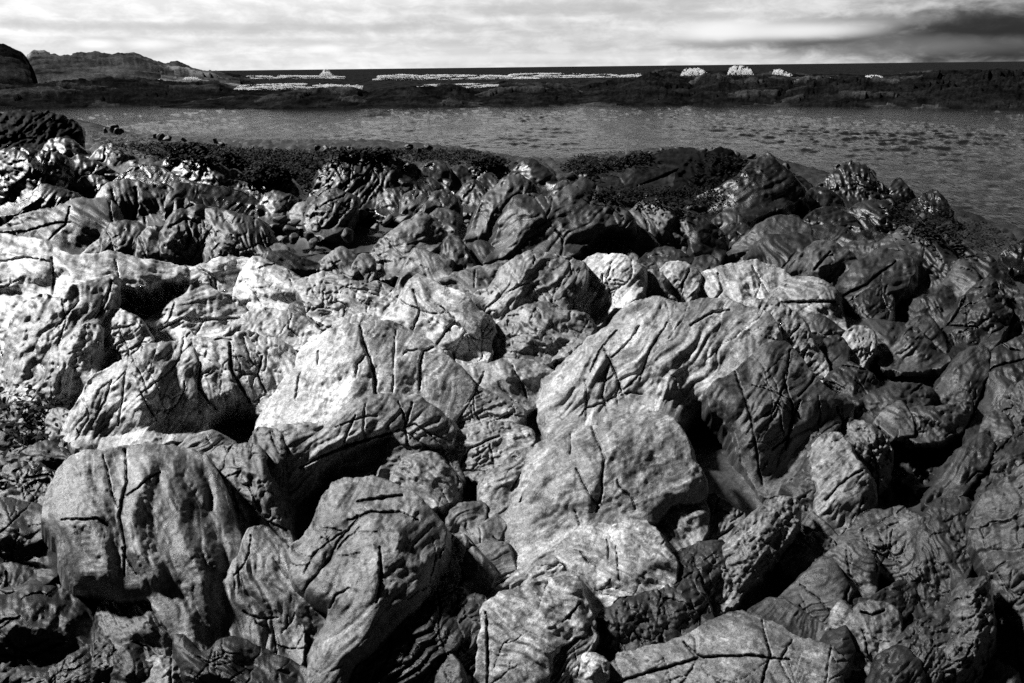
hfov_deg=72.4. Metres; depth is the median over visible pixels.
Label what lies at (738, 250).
boulder
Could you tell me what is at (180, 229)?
boulder
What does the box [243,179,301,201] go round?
rock block
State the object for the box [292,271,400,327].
boulder
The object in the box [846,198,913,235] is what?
boulder
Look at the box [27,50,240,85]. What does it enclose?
headland
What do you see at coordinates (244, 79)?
reef
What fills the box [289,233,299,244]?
stone
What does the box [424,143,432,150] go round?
stone
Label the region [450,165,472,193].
stone
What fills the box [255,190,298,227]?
stone
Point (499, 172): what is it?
stone
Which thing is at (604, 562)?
boulder
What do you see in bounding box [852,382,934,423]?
rock slab
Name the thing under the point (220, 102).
reef
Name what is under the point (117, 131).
stone
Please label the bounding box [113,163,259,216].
rock slab
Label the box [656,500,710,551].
boulder
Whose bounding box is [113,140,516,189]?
seaweed
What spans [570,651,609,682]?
stone
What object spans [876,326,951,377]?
boulder
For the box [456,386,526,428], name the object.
rock slab
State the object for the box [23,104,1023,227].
inlet water
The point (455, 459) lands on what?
rock slab
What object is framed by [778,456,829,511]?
boulder
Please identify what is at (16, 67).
headland
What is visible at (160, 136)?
stone
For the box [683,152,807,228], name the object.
boulder
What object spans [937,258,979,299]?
stone
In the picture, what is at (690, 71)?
sea spray
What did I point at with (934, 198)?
stone
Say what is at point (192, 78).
breaking wave
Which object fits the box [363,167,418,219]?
boulder
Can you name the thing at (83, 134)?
rock block
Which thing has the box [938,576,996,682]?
boulder
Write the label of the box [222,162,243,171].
stone
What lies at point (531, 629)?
boulder
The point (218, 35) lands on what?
sky
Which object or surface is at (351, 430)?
boulder
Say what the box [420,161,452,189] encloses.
stone
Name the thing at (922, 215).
stone
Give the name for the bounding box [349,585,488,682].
rock slab
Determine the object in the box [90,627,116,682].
stone
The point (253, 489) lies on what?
boulder
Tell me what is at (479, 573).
rock block
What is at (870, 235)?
stone
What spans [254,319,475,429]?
boulder
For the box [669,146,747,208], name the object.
boulder
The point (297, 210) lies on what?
stone
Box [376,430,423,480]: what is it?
rock block
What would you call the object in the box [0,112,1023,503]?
rocky shore
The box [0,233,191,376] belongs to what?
boulder
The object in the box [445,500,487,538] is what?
stone
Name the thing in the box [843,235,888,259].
boulder
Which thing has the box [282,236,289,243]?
stone
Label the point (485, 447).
boulder
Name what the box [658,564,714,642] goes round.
rock block
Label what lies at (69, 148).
stone
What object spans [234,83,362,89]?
breaking wave
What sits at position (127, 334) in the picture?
boulder
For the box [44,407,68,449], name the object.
stone
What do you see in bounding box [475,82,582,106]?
reef
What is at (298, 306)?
stone
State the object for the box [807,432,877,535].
boulder
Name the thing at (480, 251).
stone
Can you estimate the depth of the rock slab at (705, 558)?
2.62 m
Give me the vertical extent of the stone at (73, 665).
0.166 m
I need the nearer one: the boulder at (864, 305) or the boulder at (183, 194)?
the boulder at (864, 305)
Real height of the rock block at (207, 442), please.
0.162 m
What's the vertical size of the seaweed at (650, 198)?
1.049 m
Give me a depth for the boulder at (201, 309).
5.08 m
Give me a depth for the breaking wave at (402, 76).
230.69 m
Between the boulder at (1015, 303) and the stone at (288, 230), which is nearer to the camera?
the boulder at (1015, 303)
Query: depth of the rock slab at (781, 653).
2.18 m
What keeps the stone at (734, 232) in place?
on the bedrock
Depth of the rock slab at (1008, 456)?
3.22 m
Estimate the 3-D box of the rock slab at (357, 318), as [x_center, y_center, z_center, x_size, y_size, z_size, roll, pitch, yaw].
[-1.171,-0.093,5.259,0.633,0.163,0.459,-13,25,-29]
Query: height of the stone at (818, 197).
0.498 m
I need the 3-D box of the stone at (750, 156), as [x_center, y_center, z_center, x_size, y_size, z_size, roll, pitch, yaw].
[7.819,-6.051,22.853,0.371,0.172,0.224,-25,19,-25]
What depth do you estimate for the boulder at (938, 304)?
5.57 m
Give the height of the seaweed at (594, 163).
2.092 m
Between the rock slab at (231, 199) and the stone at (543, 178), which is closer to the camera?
the rock slab at (231, 199)
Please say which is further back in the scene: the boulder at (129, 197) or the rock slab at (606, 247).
the boulder at (129, 197)
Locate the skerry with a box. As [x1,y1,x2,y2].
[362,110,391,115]
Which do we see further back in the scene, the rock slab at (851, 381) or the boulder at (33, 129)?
the boulder at (33, 129)
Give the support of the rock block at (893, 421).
on the bedrock
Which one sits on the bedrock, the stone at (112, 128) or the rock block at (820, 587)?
the rock block at (820, 587)
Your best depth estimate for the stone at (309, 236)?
8.10 m
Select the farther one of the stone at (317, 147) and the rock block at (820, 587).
the stone at (317, 147)
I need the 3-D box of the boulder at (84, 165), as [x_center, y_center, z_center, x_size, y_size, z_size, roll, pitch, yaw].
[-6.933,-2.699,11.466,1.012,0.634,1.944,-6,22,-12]
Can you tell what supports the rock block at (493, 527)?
on the bedrock
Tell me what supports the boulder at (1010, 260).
on the bedrock
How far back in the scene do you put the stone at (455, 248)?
6.75 m
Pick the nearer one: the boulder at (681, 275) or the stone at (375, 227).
the boulder at (681, 275)
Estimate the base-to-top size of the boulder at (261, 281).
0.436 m
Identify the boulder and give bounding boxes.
[0,109,81,149]
[0,147,74,225]
[0,197,123,254]
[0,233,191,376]
[0,274,121,407]
[0,461,54,505]
[0,497,58,593]
[0,583,96,672]
[19,183,81,214]
[31,322,104,412]
[41,442,242,651]
[60,335,198,454]
[70,154,119,181]
[94,600,173,663]
[95,178,178,227]
[99,220,145,255]
[101,308,154,368]
[120,293,184,319]
[134,225,161,260]
[143,282,246,342]
[158,204,220,265]
[161,143,209,170]
[163,182,209,221]
[171,158,244,190]
[181,329,296,432]
[189,256,249,294]
[202,207,278,262]
[207,442,296,545]
[222,306,322,352]
[222,525,307,665]
[232,256,300,310]
[248,426,294,525]
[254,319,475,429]
[271,393,459,513]
[287,475,451,682]
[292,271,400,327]
[295,597,326,650]
[302,188,358,242]
[304,149,422,223]
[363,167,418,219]
[369,213,447,285]
[381,273,496,367]
[391,451,462,514]
[438,534,468,588]
[444,421,534,485]
[463,173,540,244]
[464,357,554,416]
[470,250,589,323]
[473,575,596,682]
[477,446,532,517]
[481,177,636,265]
[491,301,596,369]
[496,410,708,584]
[536,296,781,439]
[554,519,678,617]
[573,253,647,331]
[602,224,662,257]
[629,197,687,253]
[637,246,693,270]
[646,269,677,301]
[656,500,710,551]
[660,260,702,301]
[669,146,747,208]
[678,259,790,301]
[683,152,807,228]
[702,341,853,503]
[706,493,745,541]
[710,495,801,617]
[724,214,813,264]
[740,298,829,382]
[743,232,816,268]
[769,276,847,336]
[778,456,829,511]
[783,239,856,286]
[791,511,837,545]
[802,206,861,235]
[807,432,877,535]
[816,160,894,207]
[835,247,917,328]
[835,505,921,584]
[837,416,893,494]
[842,286,894,321]
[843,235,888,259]
[845,600,902,675]
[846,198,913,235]
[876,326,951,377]
[877,220,957,297]
[887,177,916,218]
[895,285,956,329]
[905,315,947,352]
[905,496,974,622]
[931,344,990,412]
[936,276,1012,359]
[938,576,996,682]
[960,335,1023,446]
[965,464,1023,670]
[992,380,1023,437]
[997,238,1023,275]
[1007,290,1023,341]
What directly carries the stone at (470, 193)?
on the bedrock
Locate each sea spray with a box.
[319,69,333,75]
[681,67,704,75]
[727,65,753,74]
[773,69,790,76]
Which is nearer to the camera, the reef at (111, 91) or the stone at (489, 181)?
the stone at (489, 181)
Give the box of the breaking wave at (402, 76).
[373,74,539,79]
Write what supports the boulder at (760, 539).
on the bedrock
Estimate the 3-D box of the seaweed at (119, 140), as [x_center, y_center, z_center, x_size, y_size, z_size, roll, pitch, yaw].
[-16.483,-8.660,28.677,1.802,1.866,35.172,-13,24,-28]
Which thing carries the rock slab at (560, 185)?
on the bedrock
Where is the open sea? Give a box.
[219,61,1023,90]
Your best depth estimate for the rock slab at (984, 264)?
6.46 m
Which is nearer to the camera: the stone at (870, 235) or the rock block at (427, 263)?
the rock block at (427, 263)
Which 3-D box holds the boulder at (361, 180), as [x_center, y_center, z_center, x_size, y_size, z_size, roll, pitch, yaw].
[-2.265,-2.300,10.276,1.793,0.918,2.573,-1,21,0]
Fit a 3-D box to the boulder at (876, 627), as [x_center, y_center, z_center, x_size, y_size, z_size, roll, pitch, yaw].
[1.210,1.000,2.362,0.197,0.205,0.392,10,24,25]
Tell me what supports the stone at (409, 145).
on the rocky shore
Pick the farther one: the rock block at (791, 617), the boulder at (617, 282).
the boulder at (617, 282)
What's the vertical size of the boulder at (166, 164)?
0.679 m
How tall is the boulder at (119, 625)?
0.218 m
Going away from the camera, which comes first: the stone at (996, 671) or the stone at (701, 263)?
the stone at (996, 671)
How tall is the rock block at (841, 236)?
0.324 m
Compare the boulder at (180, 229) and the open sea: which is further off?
the open sea
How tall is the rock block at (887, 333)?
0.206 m
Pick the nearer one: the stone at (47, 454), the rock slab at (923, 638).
the rock slab at (923, 638)
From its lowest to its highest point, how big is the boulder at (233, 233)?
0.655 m
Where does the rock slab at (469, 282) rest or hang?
on the bedrock
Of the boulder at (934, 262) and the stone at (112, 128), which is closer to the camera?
the boulder at (934, 262)
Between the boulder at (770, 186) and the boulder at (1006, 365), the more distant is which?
the boulder at (770, 186)
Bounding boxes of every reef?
[0,75,246,109]
[160,93,278,108]
[224,86,369,109]
[225,73,250,83]
[232,84,369,95]
[348,83,481,108]
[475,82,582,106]
[480,81,552,89]
[576,72,693,105]
[652,68,982,81]
[687,73,795,106]
[782,75,904,107]
[891,68,1023,110]
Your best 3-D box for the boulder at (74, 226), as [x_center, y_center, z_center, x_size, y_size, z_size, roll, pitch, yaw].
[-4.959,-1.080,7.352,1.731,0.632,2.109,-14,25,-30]
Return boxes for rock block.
[67,118,85,148]
[178,429,236,453]
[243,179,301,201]
[264,250,326,277]
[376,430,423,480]
[395,247,454,290]
[416,177,443,196]
[458,546,497,596]
[467,515,506,546]
[470,540,516,577]
[595,588,668,661]
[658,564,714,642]
[747,597,829,641]
[777,556,854,623]
[779,531,835,583]
[811,223,852,246]
[824,539,879,597]
[859,318,905,360]
[873,400,914,441]
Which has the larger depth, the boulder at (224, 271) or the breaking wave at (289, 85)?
the breaking wave at (289, 85)
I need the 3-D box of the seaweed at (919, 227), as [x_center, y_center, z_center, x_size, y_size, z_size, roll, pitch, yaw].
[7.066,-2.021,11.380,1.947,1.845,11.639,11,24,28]
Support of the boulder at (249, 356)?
on the bedrock
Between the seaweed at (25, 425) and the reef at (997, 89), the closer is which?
the seaweed at (25, 425)
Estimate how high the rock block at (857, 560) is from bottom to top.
0.178 m
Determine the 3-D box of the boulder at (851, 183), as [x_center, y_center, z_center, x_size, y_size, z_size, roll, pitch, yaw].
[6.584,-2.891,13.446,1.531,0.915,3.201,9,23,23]
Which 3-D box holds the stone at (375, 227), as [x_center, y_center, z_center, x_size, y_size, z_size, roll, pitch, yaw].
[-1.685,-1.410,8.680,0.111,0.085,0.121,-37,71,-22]
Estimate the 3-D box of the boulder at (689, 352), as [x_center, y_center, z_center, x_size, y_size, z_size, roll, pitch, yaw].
[0.890,0.180,4.050,1.538,0.791,1.494,-1,21,0]
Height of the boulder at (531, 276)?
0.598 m
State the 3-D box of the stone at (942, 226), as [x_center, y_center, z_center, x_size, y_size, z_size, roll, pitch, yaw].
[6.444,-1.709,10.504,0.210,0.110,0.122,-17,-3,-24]
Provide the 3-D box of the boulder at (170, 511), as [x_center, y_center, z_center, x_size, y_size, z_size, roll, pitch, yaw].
[-1.307,0.837,2.545,0.708,0.736,1.467,-12,24,-27]
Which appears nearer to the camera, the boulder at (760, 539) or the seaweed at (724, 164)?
the boulder at (760, 539)
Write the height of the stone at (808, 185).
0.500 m
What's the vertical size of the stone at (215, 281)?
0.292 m
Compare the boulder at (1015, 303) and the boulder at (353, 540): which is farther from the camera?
the boulder at (1015, 303)
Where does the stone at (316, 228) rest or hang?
on the boulder at (330, 213)
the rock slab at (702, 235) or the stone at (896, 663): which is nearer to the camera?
the stone at (896, 663)
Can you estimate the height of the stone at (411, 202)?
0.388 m
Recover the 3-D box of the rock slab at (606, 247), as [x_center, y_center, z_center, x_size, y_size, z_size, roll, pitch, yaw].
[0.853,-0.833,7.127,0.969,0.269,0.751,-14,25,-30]
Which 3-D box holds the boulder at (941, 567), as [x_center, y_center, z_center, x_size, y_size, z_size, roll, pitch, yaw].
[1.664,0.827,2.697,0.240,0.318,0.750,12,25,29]
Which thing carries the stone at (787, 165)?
on the rocky shore
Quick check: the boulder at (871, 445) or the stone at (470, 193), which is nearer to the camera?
the boulder at (871, 445)
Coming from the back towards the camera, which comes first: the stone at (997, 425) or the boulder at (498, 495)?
the stone at (997, 425)
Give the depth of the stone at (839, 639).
2.27 m
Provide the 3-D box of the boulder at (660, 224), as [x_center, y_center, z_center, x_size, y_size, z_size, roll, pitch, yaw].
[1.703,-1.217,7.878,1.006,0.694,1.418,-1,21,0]
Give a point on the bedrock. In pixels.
(726, 480)
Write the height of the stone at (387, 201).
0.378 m
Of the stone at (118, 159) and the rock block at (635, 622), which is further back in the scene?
the stone at (118, 159)
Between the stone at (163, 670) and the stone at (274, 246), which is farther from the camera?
the stone at (274, 246)
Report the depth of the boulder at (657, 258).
6.92 m
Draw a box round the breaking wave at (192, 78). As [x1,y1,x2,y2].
[182,77,200,79]
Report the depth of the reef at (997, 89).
62.07 m
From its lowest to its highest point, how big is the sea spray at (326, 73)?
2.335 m
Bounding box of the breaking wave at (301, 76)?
[247,75,344,78]
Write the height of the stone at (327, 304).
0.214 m
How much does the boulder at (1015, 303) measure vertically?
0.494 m
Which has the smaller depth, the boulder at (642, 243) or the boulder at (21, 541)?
the boulder at (21, 541)
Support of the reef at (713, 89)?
in the inlet water
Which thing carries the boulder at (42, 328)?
on the bedrock
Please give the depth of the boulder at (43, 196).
9.12 m
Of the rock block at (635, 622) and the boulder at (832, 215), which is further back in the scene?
the boulder at (832, 215)
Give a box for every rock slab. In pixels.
[0,666,106,682]
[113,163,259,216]
[172,633,306,682]
[320,313,371,331]
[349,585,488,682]
[424,447,465,487]
[437,260,508,296]
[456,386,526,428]
[486,540,568,598]
[547,179,571,197]
[550,625,598,682]
[559,147,699,196]
[583,241,638,260]
[607,610,848,682]
[672,539,726,598]
[678,209,728,264]
[811,314,845,343]
[823,361,878,411]
[848,579,916,622]
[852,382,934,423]
[896,608,950,682]
[899,400,972,448]
[920,432,995,511]
[949,243,1019,297]
[966,428,1023,500]
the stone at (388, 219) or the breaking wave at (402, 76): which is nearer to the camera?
the stone at (388, 219)
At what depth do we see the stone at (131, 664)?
2.14 m
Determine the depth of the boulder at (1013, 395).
3.81 m
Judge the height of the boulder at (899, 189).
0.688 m
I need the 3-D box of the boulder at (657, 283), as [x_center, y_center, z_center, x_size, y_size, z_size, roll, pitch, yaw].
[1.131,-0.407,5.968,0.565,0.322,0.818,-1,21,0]
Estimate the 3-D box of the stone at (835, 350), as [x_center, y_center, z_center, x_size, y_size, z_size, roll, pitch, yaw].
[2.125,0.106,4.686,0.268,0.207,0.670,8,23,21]
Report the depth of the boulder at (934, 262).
6.66 m
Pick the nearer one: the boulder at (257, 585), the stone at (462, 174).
the boulder at (257, 585)
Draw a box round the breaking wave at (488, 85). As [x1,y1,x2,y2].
[417,83,498,87]
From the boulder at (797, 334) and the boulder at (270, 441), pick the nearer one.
the boulder at (270, 441)
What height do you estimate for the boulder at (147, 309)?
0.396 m
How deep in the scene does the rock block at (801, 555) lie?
2.73 m
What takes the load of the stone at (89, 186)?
on the bedrock
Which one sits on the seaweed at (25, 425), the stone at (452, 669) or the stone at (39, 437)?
the stone at (39, 437)
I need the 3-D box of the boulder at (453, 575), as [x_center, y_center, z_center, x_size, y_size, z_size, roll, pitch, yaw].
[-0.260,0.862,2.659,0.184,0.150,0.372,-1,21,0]
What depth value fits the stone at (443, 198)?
9.47 m
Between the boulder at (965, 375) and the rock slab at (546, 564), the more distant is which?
the boulder at (965, 375)
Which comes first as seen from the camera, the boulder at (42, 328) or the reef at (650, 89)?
the boulder at (42, 328)
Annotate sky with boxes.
[0,0,1023,70]
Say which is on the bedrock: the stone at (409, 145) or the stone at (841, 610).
the stone at (841, 610)
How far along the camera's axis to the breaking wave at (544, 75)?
242.42 m
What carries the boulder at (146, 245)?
on the bedrock
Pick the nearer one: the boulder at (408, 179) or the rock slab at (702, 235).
the rock slab at (702, 235)
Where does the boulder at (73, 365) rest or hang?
on the bedrock
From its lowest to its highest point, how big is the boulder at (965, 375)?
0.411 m
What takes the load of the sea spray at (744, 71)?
on the reef at (672, 73)
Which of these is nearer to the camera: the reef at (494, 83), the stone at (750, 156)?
the stone at (750, 156)
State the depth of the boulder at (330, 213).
8.69 m
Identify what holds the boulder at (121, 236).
on the bedrock
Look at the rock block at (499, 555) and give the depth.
2.74 m
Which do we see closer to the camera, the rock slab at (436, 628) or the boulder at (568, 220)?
the rock slab at (436, 628)
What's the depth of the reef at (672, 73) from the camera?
120.21 m
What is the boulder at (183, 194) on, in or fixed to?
on the bedrock
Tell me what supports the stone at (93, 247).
on the bedrock
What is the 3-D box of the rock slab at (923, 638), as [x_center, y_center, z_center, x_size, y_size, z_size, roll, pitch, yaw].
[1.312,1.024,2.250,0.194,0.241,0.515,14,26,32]
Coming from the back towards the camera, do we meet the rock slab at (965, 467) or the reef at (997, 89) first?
the reef at (997, 89)
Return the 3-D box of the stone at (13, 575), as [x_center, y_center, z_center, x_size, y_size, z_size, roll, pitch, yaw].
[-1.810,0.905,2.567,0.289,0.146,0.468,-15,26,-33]
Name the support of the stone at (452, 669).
on the bedrock
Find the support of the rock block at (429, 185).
on the bedrock
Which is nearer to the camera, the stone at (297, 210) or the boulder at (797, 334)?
the boulder at (797, 334)
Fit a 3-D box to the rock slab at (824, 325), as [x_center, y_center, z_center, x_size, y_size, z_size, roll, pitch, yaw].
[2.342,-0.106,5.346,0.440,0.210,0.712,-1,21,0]
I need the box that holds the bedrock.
[0,106,1023,682]
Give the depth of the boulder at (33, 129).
17.14 m
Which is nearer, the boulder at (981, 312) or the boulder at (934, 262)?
the boulder at (981, 312)
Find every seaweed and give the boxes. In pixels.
[0,384,80,460]
[87,125,149,146]
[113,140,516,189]
[555,150,656,174]
[576,184,729,208]
[682,147,758,195]
[878,198,1023,253]
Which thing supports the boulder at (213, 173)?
on the bedrock
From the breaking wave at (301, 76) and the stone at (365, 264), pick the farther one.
the breaking wave at (301, 76)
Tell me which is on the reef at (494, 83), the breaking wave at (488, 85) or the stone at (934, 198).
the breaking wave at (488, 85)
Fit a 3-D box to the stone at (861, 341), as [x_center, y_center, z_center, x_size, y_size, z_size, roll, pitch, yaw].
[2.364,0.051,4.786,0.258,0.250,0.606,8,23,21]
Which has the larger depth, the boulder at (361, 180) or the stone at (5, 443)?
the boulder at (361, 180)
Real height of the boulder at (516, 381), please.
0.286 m
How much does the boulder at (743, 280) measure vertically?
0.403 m
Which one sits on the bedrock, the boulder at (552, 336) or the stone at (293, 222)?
the boulder at (552, 336)
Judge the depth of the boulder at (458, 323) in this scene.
4.61 m
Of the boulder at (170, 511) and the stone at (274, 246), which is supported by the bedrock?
the stone at (274, 246)
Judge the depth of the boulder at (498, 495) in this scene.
3.05 m
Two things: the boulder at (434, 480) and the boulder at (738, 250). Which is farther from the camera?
the boulder at (738, 250)
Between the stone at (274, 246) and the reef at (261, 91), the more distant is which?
the reef at (261, 91)
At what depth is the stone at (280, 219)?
8.87 m
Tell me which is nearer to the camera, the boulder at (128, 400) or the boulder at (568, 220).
the boulder at (128, 400)
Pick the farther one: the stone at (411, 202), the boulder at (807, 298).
the stone at (411, 202)
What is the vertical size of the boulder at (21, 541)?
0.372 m
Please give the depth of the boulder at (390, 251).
7.01 m
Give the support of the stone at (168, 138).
on the rocky shore
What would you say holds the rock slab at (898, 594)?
on the bedrock
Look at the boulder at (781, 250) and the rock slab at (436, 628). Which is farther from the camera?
the boulder at (781, 250)
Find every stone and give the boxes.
[0,434,12,450]
[0,561,63,594]
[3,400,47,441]
[18,440,71,471]
[35,431,45,441]
[42,137,91,157]
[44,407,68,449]
[48,645,110,682]
[69,174,108,198]
[81,239,99,253]
[89,143,138,173]
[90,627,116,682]
[108,124,118,132]
[110,642,154,682]
[113,128,121,134]
[138,655,181,682]
[156,133,164,141]
[163,135,171,140]
[199,274,216,289]
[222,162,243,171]
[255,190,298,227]
[269,242,290,250]
[271,215,286,223]
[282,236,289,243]
[283,225,298,235]
[287,219,300,226]
[288,202,308,228]
[288,300,321,325]
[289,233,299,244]
[305,232,314,241]
[308,237,317,249]
[312,225,319,231]
[314,145,320,150]
[316,246,358,279]
[319,295,343,317]
[341,228,353,242]
[351,253,376,282]
[359,209,367,219]
[371,223,378,231]
[374,187,404,221]
[381,214,393,225]
[395,215,412,222]
[399,190,428,215]
[404,144,413,148]
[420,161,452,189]
[421,189,462,229]
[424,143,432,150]
[429,208,457,235]
[434,653,468,682]
[440,235,476,270]
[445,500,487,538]
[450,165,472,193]
[455,179,485,215]
[466,240,494,265]
[468,164,510,179]
[477,173,498,192]
[506,158,559,195]
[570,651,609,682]
[691,255,721,271]
[711,211,746,229]
[722,222,750,247]
[747,154,755,158]
[782,162,790,169]
[795,175,814,189]
[801,187,847,218]
[817,334,850,379]
[819,625,855,682]
[825,600,852,629]
[842,325,876,368]
[852,230,884,240]
[863,644,926,682]
[909,189,956,228]
[917,213,927,220]
[936,224,947,230]
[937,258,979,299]
[979,410,1013,441]
[979,660,1021,682]
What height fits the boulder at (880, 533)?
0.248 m
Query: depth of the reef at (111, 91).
83.15 m
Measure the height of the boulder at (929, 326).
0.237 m
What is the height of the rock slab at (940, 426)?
0.224 m
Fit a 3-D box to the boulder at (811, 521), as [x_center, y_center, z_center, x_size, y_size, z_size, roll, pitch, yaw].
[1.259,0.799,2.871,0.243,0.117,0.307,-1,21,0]
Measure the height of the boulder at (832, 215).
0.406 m
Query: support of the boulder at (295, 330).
on the bedrock
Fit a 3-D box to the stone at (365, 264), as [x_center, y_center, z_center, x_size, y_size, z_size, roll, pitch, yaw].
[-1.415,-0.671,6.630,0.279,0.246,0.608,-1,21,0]
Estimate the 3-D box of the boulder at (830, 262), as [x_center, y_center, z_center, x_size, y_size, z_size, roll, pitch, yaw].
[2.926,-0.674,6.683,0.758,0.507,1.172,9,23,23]
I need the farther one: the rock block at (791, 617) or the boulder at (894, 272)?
the boulder at (894, 272)
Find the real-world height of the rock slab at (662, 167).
0.758 m
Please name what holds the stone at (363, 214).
on the boulder at (361, 180)
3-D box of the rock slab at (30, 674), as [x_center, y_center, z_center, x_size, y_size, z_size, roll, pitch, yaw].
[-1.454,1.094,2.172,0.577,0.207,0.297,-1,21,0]
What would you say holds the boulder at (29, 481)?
on the bedrock
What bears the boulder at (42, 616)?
on the bedrock
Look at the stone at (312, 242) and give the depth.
7.80 m
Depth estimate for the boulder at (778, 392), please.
3.43 m
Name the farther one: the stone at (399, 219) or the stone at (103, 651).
the stone at (399, 219)
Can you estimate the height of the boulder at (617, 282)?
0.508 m
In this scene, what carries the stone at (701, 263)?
on the bedrock
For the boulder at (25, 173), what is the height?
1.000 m
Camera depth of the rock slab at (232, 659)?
2.14 m
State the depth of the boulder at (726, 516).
2.88 m
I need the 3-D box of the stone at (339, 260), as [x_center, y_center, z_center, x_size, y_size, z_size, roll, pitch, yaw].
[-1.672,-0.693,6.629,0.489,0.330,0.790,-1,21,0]
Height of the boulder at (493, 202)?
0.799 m
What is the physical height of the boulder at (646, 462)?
0.550 m
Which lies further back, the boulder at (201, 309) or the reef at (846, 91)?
the reef at (846, 91)
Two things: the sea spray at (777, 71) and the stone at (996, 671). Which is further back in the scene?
the sea spray at (777, 71)
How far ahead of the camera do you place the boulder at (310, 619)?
2.34 m
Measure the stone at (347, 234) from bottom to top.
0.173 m
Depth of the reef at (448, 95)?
72.31 m
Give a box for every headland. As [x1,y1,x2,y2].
[0,43,37,84]
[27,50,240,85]
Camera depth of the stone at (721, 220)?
9.28 m
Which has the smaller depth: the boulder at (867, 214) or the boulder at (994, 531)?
the boulder at (994, 531)
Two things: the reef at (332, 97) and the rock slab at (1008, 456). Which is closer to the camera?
the rock slab at (1008, 456)
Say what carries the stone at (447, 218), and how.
on the bedrock
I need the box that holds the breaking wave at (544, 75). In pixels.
[505,73,640,77]
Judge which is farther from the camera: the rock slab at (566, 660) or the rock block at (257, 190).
the rock block at (257, 190)
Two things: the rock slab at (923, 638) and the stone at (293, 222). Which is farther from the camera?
the stone at (293, 222)
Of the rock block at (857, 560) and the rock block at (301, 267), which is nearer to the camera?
the rock block at (857, 560)

